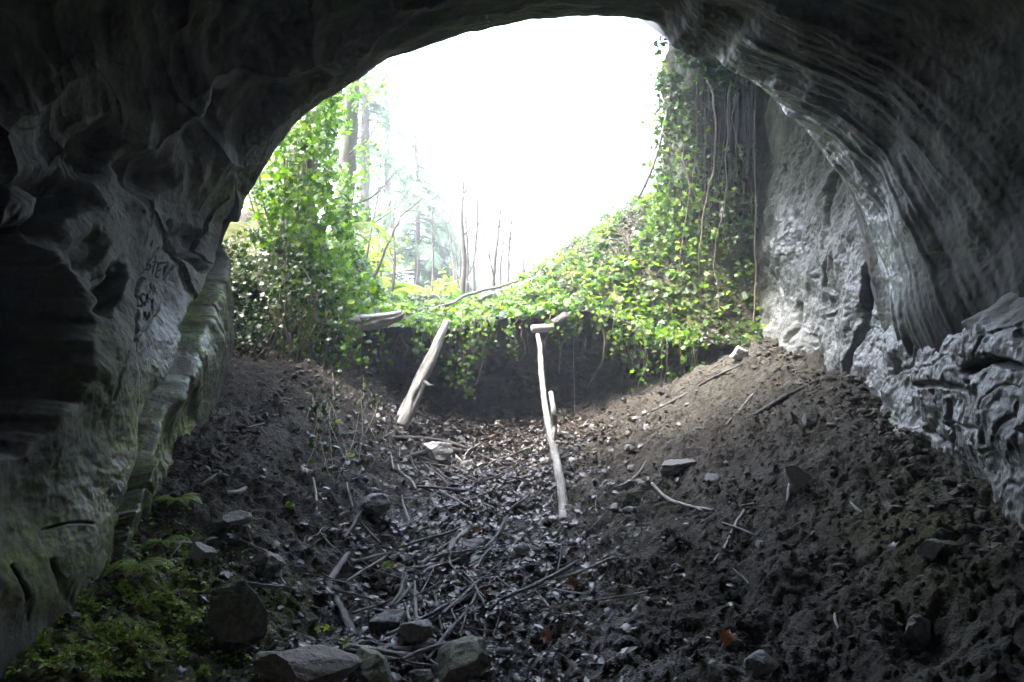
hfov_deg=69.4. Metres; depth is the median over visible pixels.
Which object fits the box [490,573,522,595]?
litter twig
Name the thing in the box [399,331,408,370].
hanging root
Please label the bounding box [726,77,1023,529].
rock wall
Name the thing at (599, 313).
trailing ivy
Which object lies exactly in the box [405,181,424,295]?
bare sapling
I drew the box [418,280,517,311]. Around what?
fallen branch
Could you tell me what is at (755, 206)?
hanging vine
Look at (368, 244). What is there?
bare sapling
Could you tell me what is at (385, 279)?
fern
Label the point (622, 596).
litter twig
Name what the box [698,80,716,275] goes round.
hanging vine
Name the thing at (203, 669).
seedling
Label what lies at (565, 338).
hanging root
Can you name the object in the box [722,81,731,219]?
hanging vine
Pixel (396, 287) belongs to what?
fern
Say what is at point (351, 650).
driftwood stick
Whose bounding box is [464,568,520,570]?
litter twig
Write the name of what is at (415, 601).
gully stick
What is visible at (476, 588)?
gully stick
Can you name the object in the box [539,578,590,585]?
litter twig
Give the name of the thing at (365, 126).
conifer tree
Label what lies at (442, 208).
conifer tree
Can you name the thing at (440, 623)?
gully stick
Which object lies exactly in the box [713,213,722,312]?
hanging vine
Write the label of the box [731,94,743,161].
hanging vine
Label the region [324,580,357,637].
driftwood stick
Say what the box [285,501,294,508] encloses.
seedling
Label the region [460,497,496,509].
litter twig
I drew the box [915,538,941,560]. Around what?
flat stone
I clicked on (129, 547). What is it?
fern
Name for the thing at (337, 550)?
litter twig
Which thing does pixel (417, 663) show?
litter twig
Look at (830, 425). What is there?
stone
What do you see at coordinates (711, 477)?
stone
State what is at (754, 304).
hanging vine
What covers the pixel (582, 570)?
litter twig
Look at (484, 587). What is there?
gully stick
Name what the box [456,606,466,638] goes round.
litter twig
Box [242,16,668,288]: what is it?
sky
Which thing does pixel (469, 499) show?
gully stick
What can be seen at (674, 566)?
stone
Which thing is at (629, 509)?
stone
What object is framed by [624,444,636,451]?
stone
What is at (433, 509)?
driftwood stick
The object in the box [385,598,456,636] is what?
gully stick
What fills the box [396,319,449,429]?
leaning log
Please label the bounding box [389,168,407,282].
bare sapling
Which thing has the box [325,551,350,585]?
wood splinter
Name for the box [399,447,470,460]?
driftwood stick
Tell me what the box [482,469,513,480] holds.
litter twig
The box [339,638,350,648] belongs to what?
seedling
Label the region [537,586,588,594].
litter twig
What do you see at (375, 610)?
driftwood stick
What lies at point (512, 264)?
conifer tree
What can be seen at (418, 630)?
stone
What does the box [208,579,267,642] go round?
boulder
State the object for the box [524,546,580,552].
litter twig
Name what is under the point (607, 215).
dry stalk
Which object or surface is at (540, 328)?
cut log
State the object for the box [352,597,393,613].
litter twig
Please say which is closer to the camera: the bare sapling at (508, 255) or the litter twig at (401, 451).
the litter twig at (401, 451)
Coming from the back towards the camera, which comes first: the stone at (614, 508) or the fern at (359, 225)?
the fern at (359, 225)
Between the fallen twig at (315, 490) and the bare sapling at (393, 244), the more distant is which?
the bare sapling at (393, 244)
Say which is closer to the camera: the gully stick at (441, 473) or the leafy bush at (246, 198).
the gully stick at (441, 473)
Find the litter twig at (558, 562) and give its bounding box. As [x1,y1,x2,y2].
[554,545,561,580]
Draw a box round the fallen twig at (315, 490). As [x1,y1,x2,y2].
[312,477,317,509]
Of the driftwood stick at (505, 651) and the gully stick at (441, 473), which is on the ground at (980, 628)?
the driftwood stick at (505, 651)
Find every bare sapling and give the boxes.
[357,146,393,263]
[368,181,402,276]
[372,181,416,292]
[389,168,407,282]
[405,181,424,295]
[420,149,455,293]
[424,155,458,287]
[434,180,457,273]
[437,168,457,291]
[450,134,493,291]
[453,232,461,286]
[454,198,483,292]
[459,161,490,295]
[469,226,484,290]
[472,246,483,294]
[478,186,494,259]
[484,181,508,291]
[486,180,511,285]
[495,156,513,282]
[499,217,509,289]
[500,172,509,242]
[500,243,514,279]
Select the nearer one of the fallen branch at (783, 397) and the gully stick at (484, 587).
the gully stick at (484, 587)
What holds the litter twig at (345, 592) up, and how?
on the leaf litter
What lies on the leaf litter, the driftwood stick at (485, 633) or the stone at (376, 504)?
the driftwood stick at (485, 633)
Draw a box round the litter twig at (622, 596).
[575,591,647,601]
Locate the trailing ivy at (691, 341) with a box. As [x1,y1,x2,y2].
[669,320,708,377]
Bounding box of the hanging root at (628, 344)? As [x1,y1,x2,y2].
[627,326,634,366]
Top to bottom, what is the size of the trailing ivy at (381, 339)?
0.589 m
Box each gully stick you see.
[342,509,364,539]
[346,553,389,581]
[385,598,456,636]
[386,582,412,610]
[389,572,406,606]
[396,526,460,549]
[397,464,417,489]
[400,641,448,660]
[410,447,420,472]
[413,580,417,618]
[416,485,475,491]
[420,557,460,575]
[421,461,449,486]
[424,589,478,662]
[429,464,452,481]
[434,484,469,508]
[434,590,443,632]
[437,584,493,599]
[441,579,479,615]
[445,490,492,508]
[446,560,486,599]
[461,570,484,603]
[467,542,510,564]
[476,539,497,568]
[482,514,509,550]
[502,560,577,599]
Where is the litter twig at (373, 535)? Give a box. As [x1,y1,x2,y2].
[361,522,381,544]
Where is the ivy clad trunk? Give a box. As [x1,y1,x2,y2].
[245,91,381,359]
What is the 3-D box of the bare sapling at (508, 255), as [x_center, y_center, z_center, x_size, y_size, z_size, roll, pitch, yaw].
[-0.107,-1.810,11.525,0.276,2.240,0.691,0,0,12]
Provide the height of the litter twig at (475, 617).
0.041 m
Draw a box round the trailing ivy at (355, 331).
[276,290,371,385]
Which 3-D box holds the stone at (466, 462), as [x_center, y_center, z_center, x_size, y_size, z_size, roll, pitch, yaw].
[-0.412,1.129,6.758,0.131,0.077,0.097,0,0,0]
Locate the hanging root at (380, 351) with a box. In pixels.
[376,332,382,368]
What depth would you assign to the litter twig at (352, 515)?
4.86 m
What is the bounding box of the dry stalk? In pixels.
[603,192,609,235]
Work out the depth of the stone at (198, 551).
3.98 m
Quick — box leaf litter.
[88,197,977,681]
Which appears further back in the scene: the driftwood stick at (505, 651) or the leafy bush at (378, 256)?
the leafy bush at (378, 256)
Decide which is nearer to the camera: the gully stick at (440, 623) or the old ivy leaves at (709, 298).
the gully stick at (440, 623)
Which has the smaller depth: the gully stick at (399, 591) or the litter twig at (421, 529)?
the gully stick at (399, 591)
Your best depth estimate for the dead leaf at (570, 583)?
4.17 m
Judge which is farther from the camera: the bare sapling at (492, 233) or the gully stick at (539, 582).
the bare sapling at (492, 233)
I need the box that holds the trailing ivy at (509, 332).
[481,303,527,360]
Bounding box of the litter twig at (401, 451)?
[381,444,422,460]
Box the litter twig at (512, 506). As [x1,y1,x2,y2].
[505,493,529,513]
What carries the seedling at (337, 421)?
on the ground at (980, 628)
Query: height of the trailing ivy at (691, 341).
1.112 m
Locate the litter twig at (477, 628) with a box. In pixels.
[443,624,500,630]
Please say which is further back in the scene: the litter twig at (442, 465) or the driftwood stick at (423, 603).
the litter twig at (442, 465)
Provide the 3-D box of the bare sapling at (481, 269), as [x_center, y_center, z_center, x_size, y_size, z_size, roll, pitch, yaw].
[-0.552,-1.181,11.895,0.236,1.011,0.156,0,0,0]
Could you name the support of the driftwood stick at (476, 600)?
on the leaf litter
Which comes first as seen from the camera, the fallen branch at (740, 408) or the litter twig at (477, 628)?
the litter twig at (477, 628)
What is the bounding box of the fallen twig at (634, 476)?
[614,461,646,487]
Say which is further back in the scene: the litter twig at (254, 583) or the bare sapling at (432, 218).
the bare sapling at (432, 218)
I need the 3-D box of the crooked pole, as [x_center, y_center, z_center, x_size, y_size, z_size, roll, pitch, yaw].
[0.339,0.622,6.480,0.113,1.406,2.473,0,0,-2]
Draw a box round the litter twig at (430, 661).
[419,653,437,666]
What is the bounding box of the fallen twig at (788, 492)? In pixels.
[786,483,790,501]
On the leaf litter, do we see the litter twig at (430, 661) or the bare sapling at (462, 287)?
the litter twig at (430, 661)
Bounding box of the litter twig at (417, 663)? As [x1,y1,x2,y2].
[384,655,434,666]
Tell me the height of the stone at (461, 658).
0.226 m
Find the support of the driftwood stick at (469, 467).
on the leaf litter
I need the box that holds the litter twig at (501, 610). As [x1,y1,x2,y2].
[472,600,527,620]
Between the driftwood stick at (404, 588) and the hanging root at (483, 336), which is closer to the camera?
the driftwood stick at (404, 588)
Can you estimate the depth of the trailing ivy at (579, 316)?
7.77 m
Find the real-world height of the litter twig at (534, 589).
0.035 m
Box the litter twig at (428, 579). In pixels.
[420,565,434,594]
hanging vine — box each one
[680,152,689,295]
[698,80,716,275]
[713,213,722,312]
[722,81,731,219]
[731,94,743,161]
[752,111,756,322]
[753,283,756,330]
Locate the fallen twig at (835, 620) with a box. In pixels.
[833,613,838,629]
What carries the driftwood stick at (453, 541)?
on the leaf litter
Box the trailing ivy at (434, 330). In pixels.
[411,316,446,357]
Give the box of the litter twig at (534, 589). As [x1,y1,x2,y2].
[521,584,547,592]
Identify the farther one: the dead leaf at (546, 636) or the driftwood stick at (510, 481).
the driftwood stick at (510, 481)
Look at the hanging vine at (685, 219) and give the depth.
8.12 m
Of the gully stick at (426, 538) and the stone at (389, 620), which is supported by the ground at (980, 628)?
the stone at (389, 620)
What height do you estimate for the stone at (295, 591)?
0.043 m
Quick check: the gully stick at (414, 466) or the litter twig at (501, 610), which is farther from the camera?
the gully stick at (414, 466)
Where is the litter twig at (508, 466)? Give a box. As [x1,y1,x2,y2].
[491,461,525,469]
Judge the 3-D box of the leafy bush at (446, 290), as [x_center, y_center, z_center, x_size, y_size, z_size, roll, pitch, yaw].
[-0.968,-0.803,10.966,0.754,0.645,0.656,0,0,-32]
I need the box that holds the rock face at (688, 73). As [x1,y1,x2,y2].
[660,44,739,226]
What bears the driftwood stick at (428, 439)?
on the leaf litter
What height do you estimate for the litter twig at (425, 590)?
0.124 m
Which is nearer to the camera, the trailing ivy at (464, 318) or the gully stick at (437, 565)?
the gully stick at (437, 565)
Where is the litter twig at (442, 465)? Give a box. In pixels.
[422,461,467,469]
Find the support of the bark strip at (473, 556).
on the ground at (980, 628)
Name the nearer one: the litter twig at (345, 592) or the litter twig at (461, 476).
the litter twig at (345, 592)
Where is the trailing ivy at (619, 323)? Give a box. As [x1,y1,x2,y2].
[603,307,637,361]
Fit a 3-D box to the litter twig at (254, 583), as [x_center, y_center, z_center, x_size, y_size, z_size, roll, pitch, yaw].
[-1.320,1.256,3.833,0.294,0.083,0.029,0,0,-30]
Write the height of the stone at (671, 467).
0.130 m
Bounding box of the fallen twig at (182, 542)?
[162,541,192,552]
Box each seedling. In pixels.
[194,664,211,677]
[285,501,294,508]
[314,623,329,632]
[333,419,343,423]
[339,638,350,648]
[381,560,393,570]
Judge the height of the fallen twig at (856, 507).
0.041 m
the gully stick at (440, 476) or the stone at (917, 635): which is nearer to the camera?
the stone at (917, 635)
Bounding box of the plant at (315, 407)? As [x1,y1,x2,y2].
[305,362,383,487]
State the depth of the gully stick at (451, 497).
5.62 m
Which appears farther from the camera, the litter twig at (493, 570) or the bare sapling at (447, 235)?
the bare sapling at (447, 235)
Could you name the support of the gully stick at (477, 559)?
on the leaf litter
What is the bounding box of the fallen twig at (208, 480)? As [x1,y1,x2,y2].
[198,470,221,488]
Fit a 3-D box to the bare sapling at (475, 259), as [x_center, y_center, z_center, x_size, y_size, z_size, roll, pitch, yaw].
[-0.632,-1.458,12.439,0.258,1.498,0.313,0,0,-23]
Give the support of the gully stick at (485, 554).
on the leaf litter
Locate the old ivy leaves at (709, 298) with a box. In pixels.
[293,197,763,348]
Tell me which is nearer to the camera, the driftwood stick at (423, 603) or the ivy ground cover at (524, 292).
the driftwood stick at (423, 603)
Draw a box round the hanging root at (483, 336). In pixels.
[475,323,485,384]
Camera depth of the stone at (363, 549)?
4.59 m
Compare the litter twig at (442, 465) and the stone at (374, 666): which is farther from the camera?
the litter twig at (442, 465)
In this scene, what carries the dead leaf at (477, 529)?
on the ground at (980, 628)
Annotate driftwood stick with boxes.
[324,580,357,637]
[337,642,435,660]
[344,648,419,667]
[355,637,409,646]
[370,608,437,630]
[378,645,512,657]
[383,435,467,448]
[397,575,408,606]
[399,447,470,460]
[410,589,437,623]
[414,524,472,568]
[428,491,452,515]
[430,536,456,577]
[442,437,471,471]
[459,459,479,477]
[470,585,480,622]
[478,478,517,488]
[483,601,490,639]
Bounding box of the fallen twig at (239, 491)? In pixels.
[225,486,247,494]
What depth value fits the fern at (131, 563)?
3.62 m
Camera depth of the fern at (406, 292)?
12.35 m
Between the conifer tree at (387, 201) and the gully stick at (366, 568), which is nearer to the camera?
the gully stick at (366, 568)
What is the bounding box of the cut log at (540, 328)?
[531,324,554,332]
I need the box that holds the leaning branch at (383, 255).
[373,193,427,277]
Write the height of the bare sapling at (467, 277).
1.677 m
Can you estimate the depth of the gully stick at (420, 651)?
3.58 m
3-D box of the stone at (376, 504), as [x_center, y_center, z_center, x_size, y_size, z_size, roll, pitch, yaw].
[-0.950,1.141,5.070,0.213,0.191,0.192,0,0,28]
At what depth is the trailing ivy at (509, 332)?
7.81 m
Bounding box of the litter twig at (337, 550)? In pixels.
[319,530,353,568]
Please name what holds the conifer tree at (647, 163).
on the ground at (980, 628)
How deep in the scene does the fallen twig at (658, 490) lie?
5.00 m
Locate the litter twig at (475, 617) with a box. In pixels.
[472,605,476,622]
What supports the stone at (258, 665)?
on the ground at (980, 628)
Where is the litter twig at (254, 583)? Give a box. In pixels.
[228,580,286,586]
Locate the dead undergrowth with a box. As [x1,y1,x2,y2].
[512,201,646,288]
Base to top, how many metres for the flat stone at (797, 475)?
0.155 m
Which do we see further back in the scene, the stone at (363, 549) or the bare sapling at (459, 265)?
the bare sapling at (459, 265)
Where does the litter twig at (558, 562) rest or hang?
on the leaf litter
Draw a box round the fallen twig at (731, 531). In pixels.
[712,509,744,563]
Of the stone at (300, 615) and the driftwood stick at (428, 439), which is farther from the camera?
the driftwood stick at (428, 439)
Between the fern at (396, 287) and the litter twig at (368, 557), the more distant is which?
the fern at (396, 287)
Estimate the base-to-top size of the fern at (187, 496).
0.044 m
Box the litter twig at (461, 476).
[446,470,475,482]
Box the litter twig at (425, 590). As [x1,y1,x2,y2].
[400,573,451,602]
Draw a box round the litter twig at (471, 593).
[453,579,494,605]
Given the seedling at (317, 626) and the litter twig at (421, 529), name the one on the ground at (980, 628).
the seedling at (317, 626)
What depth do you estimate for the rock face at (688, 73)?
8.68 m
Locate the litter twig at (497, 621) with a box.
[491,594,504,639]
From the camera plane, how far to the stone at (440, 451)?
6.69 m
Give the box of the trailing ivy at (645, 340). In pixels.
[627,319,677,392]
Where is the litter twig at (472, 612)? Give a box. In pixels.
[467,610,479,614]
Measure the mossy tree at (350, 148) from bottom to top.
4.467 m
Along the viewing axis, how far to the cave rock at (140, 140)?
4.58 m
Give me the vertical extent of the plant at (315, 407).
0.923 m
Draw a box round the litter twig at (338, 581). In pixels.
[326,579,353,583]
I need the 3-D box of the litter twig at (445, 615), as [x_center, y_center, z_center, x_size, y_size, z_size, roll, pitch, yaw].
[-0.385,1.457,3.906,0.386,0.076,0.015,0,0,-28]
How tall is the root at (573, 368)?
1.138 m
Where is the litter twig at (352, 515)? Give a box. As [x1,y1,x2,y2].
[326,503,378,528]
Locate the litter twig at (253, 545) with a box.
[238,539,267,551]
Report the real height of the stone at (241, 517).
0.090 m
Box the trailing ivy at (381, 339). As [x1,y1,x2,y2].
[341,328,394,370]
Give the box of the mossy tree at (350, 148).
[323,74,407,281]
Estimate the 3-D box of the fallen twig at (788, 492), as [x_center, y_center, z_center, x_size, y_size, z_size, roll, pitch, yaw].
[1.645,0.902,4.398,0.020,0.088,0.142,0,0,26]
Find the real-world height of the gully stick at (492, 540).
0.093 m
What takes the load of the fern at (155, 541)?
on the ground at (980, 628)
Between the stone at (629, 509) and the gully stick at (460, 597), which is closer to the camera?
the gully stick at (460, 597)
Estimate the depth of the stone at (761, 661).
2.98 m
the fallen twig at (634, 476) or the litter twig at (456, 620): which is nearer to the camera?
the litter twig at (456, 620)
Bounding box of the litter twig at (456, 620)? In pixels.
[446,596,458,623]
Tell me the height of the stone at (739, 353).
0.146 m
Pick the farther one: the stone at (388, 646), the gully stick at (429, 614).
the gully stick at (429, 614)
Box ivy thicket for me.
[222,227,342,376]
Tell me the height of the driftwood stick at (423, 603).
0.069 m
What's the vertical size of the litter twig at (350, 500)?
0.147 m
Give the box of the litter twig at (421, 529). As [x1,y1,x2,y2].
[416,524,429,533]
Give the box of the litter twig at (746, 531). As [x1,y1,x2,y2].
[722,522,754,535]
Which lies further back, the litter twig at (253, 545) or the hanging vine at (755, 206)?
the hanging vine at (755, 206)
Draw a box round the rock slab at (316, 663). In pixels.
[253,644,363,681]
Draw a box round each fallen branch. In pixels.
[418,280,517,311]
[477,272,544,302]
[642,363,742,415]
[718,393,752,432]
[744,384,806,418]
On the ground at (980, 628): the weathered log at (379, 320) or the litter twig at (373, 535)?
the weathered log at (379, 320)
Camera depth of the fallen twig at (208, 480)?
4.60 m
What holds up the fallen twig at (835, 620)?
on the ground at (980, 628)
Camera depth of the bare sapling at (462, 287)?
10.77 m
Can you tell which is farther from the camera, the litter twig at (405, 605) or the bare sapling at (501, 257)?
the bare sapling at (501, 257)
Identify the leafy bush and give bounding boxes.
[242,162,279,212]
[244,144,400,211]
[356,227,414,274]
[421,264,467,297]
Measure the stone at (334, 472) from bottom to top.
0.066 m
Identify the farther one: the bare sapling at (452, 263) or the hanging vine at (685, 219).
the bare sapling at (452, 263)
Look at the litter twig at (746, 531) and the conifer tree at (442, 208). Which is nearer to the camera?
the litter twig at (746, 531)
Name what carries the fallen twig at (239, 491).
on the ground at (980, 628)
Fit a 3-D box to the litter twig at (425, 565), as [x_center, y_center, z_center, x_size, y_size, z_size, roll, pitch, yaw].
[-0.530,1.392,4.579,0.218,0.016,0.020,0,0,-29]
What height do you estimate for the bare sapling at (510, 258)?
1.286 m
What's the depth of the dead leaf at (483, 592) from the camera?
4.12 m
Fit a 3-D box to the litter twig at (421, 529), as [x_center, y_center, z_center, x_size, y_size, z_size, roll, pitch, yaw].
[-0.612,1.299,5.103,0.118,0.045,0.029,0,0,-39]
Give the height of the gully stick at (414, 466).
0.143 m
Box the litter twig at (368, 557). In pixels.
[352,552,390,562]
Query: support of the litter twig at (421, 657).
on the leaf litter
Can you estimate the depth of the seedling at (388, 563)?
4.51 m
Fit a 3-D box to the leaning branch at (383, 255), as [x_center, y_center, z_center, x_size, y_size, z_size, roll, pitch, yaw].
[-1.561,-1.359,10.056,0.826,1.329,0.111,0,0,-12]
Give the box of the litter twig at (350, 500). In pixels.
[346,482,354,508]
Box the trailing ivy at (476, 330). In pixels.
[464,305,494,361]
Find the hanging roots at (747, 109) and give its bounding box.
[364,75,757,392]
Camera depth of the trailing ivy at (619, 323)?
7.80 m
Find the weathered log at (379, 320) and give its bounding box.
[341,310,403,337]
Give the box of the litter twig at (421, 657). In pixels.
[419,626,433,662]
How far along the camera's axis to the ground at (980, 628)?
4.46 m
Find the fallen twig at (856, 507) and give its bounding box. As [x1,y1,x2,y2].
[850,502,862,512]
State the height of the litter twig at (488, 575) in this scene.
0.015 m
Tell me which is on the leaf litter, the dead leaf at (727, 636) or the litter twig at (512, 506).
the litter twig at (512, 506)
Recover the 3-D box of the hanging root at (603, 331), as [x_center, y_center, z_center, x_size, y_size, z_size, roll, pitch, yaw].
[0.937,0.117,7.943,0.167,0.786,0.229,0,0,-35]
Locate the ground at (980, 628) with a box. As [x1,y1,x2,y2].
[0,200,1023,681]
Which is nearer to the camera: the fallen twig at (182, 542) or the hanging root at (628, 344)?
the fallen twig at (182, 542)
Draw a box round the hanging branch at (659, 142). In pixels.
[638,72,674,197]
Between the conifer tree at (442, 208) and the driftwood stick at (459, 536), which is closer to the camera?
the driftwood stick at (459, 536)
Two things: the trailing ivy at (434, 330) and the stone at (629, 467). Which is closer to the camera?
the stone at (629, 467)
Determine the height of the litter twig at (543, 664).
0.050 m
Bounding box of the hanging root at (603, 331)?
[588,317,605,386]
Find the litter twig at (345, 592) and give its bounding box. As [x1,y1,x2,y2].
[319,585,375,600]
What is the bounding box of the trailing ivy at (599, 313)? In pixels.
[580,301,609,334]
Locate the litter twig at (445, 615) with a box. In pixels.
[430,604,472,621]
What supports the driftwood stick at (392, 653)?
on the leaf litter
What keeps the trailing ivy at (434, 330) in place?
hanging from the ground at (980, 628)
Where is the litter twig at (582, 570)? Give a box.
[557,557,610,579]
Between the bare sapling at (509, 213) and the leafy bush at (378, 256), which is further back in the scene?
the bare sapling at (509, 213)
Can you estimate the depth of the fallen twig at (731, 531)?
4.28 m
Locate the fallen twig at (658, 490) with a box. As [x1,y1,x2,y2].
[651,482,714,510]
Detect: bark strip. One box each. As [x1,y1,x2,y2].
[452,536,492,566]
[468,547,489,586]
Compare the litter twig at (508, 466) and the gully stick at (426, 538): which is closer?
the gully stick at (426, 538)
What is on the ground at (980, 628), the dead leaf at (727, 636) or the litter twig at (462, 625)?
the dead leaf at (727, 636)
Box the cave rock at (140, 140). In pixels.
[0,0,1023,679]
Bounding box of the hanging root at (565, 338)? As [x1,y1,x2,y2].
[558,322,572,373]
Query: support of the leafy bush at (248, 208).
on the ground at (980, 628)
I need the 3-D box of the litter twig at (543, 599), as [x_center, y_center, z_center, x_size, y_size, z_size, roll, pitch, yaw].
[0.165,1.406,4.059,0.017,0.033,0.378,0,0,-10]
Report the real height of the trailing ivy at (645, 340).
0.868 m
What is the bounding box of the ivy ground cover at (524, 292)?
[292,190,765,347]
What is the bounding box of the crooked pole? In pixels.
[536,333,567,521]
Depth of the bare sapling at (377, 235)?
11.76 m
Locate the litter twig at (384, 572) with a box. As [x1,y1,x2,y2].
[362,561,408,580]
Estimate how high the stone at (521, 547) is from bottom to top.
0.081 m
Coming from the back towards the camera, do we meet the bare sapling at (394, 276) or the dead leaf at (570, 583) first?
the bare sapling at (394, 276)
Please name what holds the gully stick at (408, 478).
on the leaf litter
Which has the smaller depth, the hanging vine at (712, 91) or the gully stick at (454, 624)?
the gully stick at (454, 624)
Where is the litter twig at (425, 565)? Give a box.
[410,563,439,567]
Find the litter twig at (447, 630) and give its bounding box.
[436,625,451,643]
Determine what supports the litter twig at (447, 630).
on the leaf litter
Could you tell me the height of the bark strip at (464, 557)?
0.124 m
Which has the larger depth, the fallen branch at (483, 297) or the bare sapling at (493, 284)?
the bare sapling at (493, 284)
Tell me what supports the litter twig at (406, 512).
on the leaf litter
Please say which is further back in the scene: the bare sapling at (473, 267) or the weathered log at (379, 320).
the bare sapling at (473, 267)
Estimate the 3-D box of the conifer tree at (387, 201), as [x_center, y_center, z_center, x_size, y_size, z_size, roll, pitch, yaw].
[-3.342,-4.098,18.959,4.162,7.601,3.325,0,0,32]
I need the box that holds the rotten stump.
[550,312,575,331]
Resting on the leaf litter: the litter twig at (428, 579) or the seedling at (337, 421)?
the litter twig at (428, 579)
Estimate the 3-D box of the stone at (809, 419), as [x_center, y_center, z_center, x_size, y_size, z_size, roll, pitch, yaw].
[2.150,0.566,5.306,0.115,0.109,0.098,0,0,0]
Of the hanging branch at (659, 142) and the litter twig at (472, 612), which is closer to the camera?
the litter twig at (472, 612)
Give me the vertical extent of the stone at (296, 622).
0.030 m
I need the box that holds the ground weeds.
[6,506,273,680]
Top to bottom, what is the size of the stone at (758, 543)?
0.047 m
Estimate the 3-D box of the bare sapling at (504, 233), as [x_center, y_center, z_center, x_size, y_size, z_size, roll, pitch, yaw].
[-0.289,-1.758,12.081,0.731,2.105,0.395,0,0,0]
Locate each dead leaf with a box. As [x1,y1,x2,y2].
[474,525,482,532]
[477,588,486,599]
[540,625,552,642]
[564,574,578,590]
[716,628,737,643]
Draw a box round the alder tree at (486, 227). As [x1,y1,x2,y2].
[460,31,533,294]
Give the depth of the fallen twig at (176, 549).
3.98 m
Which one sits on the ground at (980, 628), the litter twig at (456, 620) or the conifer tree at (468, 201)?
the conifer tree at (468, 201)
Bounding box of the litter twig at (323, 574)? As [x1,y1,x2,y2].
[322,573,346,584]
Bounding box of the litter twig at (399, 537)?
[382,534,422,543]
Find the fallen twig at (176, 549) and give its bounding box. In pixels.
[170,539,184,558]
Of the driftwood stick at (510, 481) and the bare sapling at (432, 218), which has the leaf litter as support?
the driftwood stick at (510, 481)
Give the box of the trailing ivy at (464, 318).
[440,310,482,398]
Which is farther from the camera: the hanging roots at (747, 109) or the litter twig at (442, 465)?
the hanging roots at (747, 109)
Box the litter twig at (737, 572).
[733,568,749,584]
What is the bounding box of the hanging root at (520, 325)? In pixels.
[518,322,525,364]
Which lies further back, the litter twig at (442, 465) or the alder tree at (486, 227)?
the alder tree at (486, 227)
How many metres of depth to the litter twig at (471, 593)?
4.09 m
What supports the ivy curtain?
hanging from the rock face at (688, 73)
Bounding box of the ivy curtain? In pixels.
[635,35,759,313]
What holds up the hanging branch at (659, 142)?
hanging from the ivy curtain
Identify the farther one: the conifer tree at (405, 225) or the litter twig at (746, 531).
the conifer tree at (405, 225)
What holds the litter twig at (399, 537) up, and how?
on the leaf litter
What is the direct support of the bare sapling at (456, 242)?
on the ground at (980, 628)
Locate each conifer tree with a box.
[320,61,414,256]
[336,56,458,285]
[370,119,476,297]
[403,177,476,293]
[421,145,505,289]
[470,184,523,288]
[634,43,668,194]
[640,157,659,189]
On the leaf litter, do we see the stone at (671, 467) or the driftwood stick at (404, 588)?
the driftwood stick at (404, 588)
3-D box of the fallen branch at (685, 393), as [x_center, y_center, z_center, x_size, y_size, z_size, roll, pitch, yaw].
[1.715,0.463,7.058,0.988,0.504,0.069,0,0,-5]
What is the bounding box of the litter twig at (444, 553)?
[430,548,473,558]
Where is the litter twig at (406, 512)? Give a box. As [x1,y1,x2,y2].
[401,494,410,523]
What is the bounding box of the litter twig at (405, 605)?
[402,599,410,621]
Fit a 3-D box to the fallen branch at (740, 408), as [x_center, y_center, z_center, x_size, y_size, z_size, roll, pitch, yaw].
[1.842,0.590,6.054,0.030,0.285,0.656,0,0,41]
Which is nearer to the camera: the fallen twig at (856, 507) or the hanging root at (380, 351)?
the fallen twig at (856, 507)
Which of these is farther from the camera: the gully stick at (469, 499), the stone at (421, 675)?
the gully stick at (469, 499)
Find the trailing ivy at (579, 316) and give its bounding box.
[541,306,582,349]
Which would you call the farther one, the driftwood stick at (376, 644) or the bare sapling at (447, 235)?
the bare sapling at (447, 235)
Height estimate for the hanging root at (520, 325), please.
0.490 m
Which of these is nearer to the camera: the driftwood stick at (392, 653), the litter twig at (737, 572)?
the driftwood stick at (392, 653)
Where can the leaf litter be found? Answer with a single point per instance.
(536, 447)
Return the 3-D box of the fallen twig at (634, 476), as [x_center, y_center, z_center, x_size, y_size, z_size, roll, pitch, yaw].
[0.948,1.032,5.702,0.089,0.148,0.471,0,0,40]
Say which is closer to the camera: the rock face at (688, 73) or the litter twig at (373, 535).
the litter twig at (373, 535)
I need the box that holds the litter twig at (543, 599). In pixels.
[534,588,549,607]
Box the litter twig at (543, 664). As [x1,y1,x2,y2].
[518,654,570,674]
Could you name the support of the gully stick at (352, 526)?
on the leaf litter
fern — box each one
[101,557,175,579]
[124,544,145,552]
[139,535,191,548]
[151,493,205,506]
[321,220,403,257]
[378,277,399,282]
[381,283,429,293]
[389,289,437,297]
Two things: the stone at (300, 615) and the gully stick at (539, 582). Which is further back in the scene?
the gully stick at (539, 582)
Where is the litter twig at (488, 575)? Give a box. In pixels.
[472,569,505,580]
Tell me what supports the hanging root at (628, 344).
hanging from the ground at (980, 628)
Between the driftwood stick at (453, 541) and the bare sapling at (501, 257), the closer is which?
the driftwood stick at (453, 541)
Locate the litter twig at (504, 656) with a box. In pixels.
[487,651,521,658]
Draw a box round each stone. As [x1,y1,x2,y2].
[189,542,216,560]
[222,510,251,524]
[252,651,277,674]
[254,551,285,579]
[291,586,299,594]
[292,620,300,625]
[297,612,303,618]
[305,496,313,501]
[329,466,339,474]
[351,647,391,681]
[358,493,390,516]
[359,546,367,552]
[368,609,406,634]
[383,643,393,649]
[398,619,433,645]
[409,669,433,681]
[422,441,452,461]
[432,635,491,681]
[460,460,473,464]
[513,542,529,552]
[541,669,550,677]
[609,502,620,512]
[622,506,636,513]
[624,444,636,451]
[627,464,635,469]
[660,458,695,475]
[670,563,681,571]
[704,473,719,482]
[730,345,747,359]
[743,649,779,674]
[755,540,763,547]
[785,465,812,486]
[802,412,816,426]
[809,531,816,536]
[826,422,836,427]
[833,563,848,570]
[903,614,930,649]
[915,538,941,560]
[927,505,934,510]

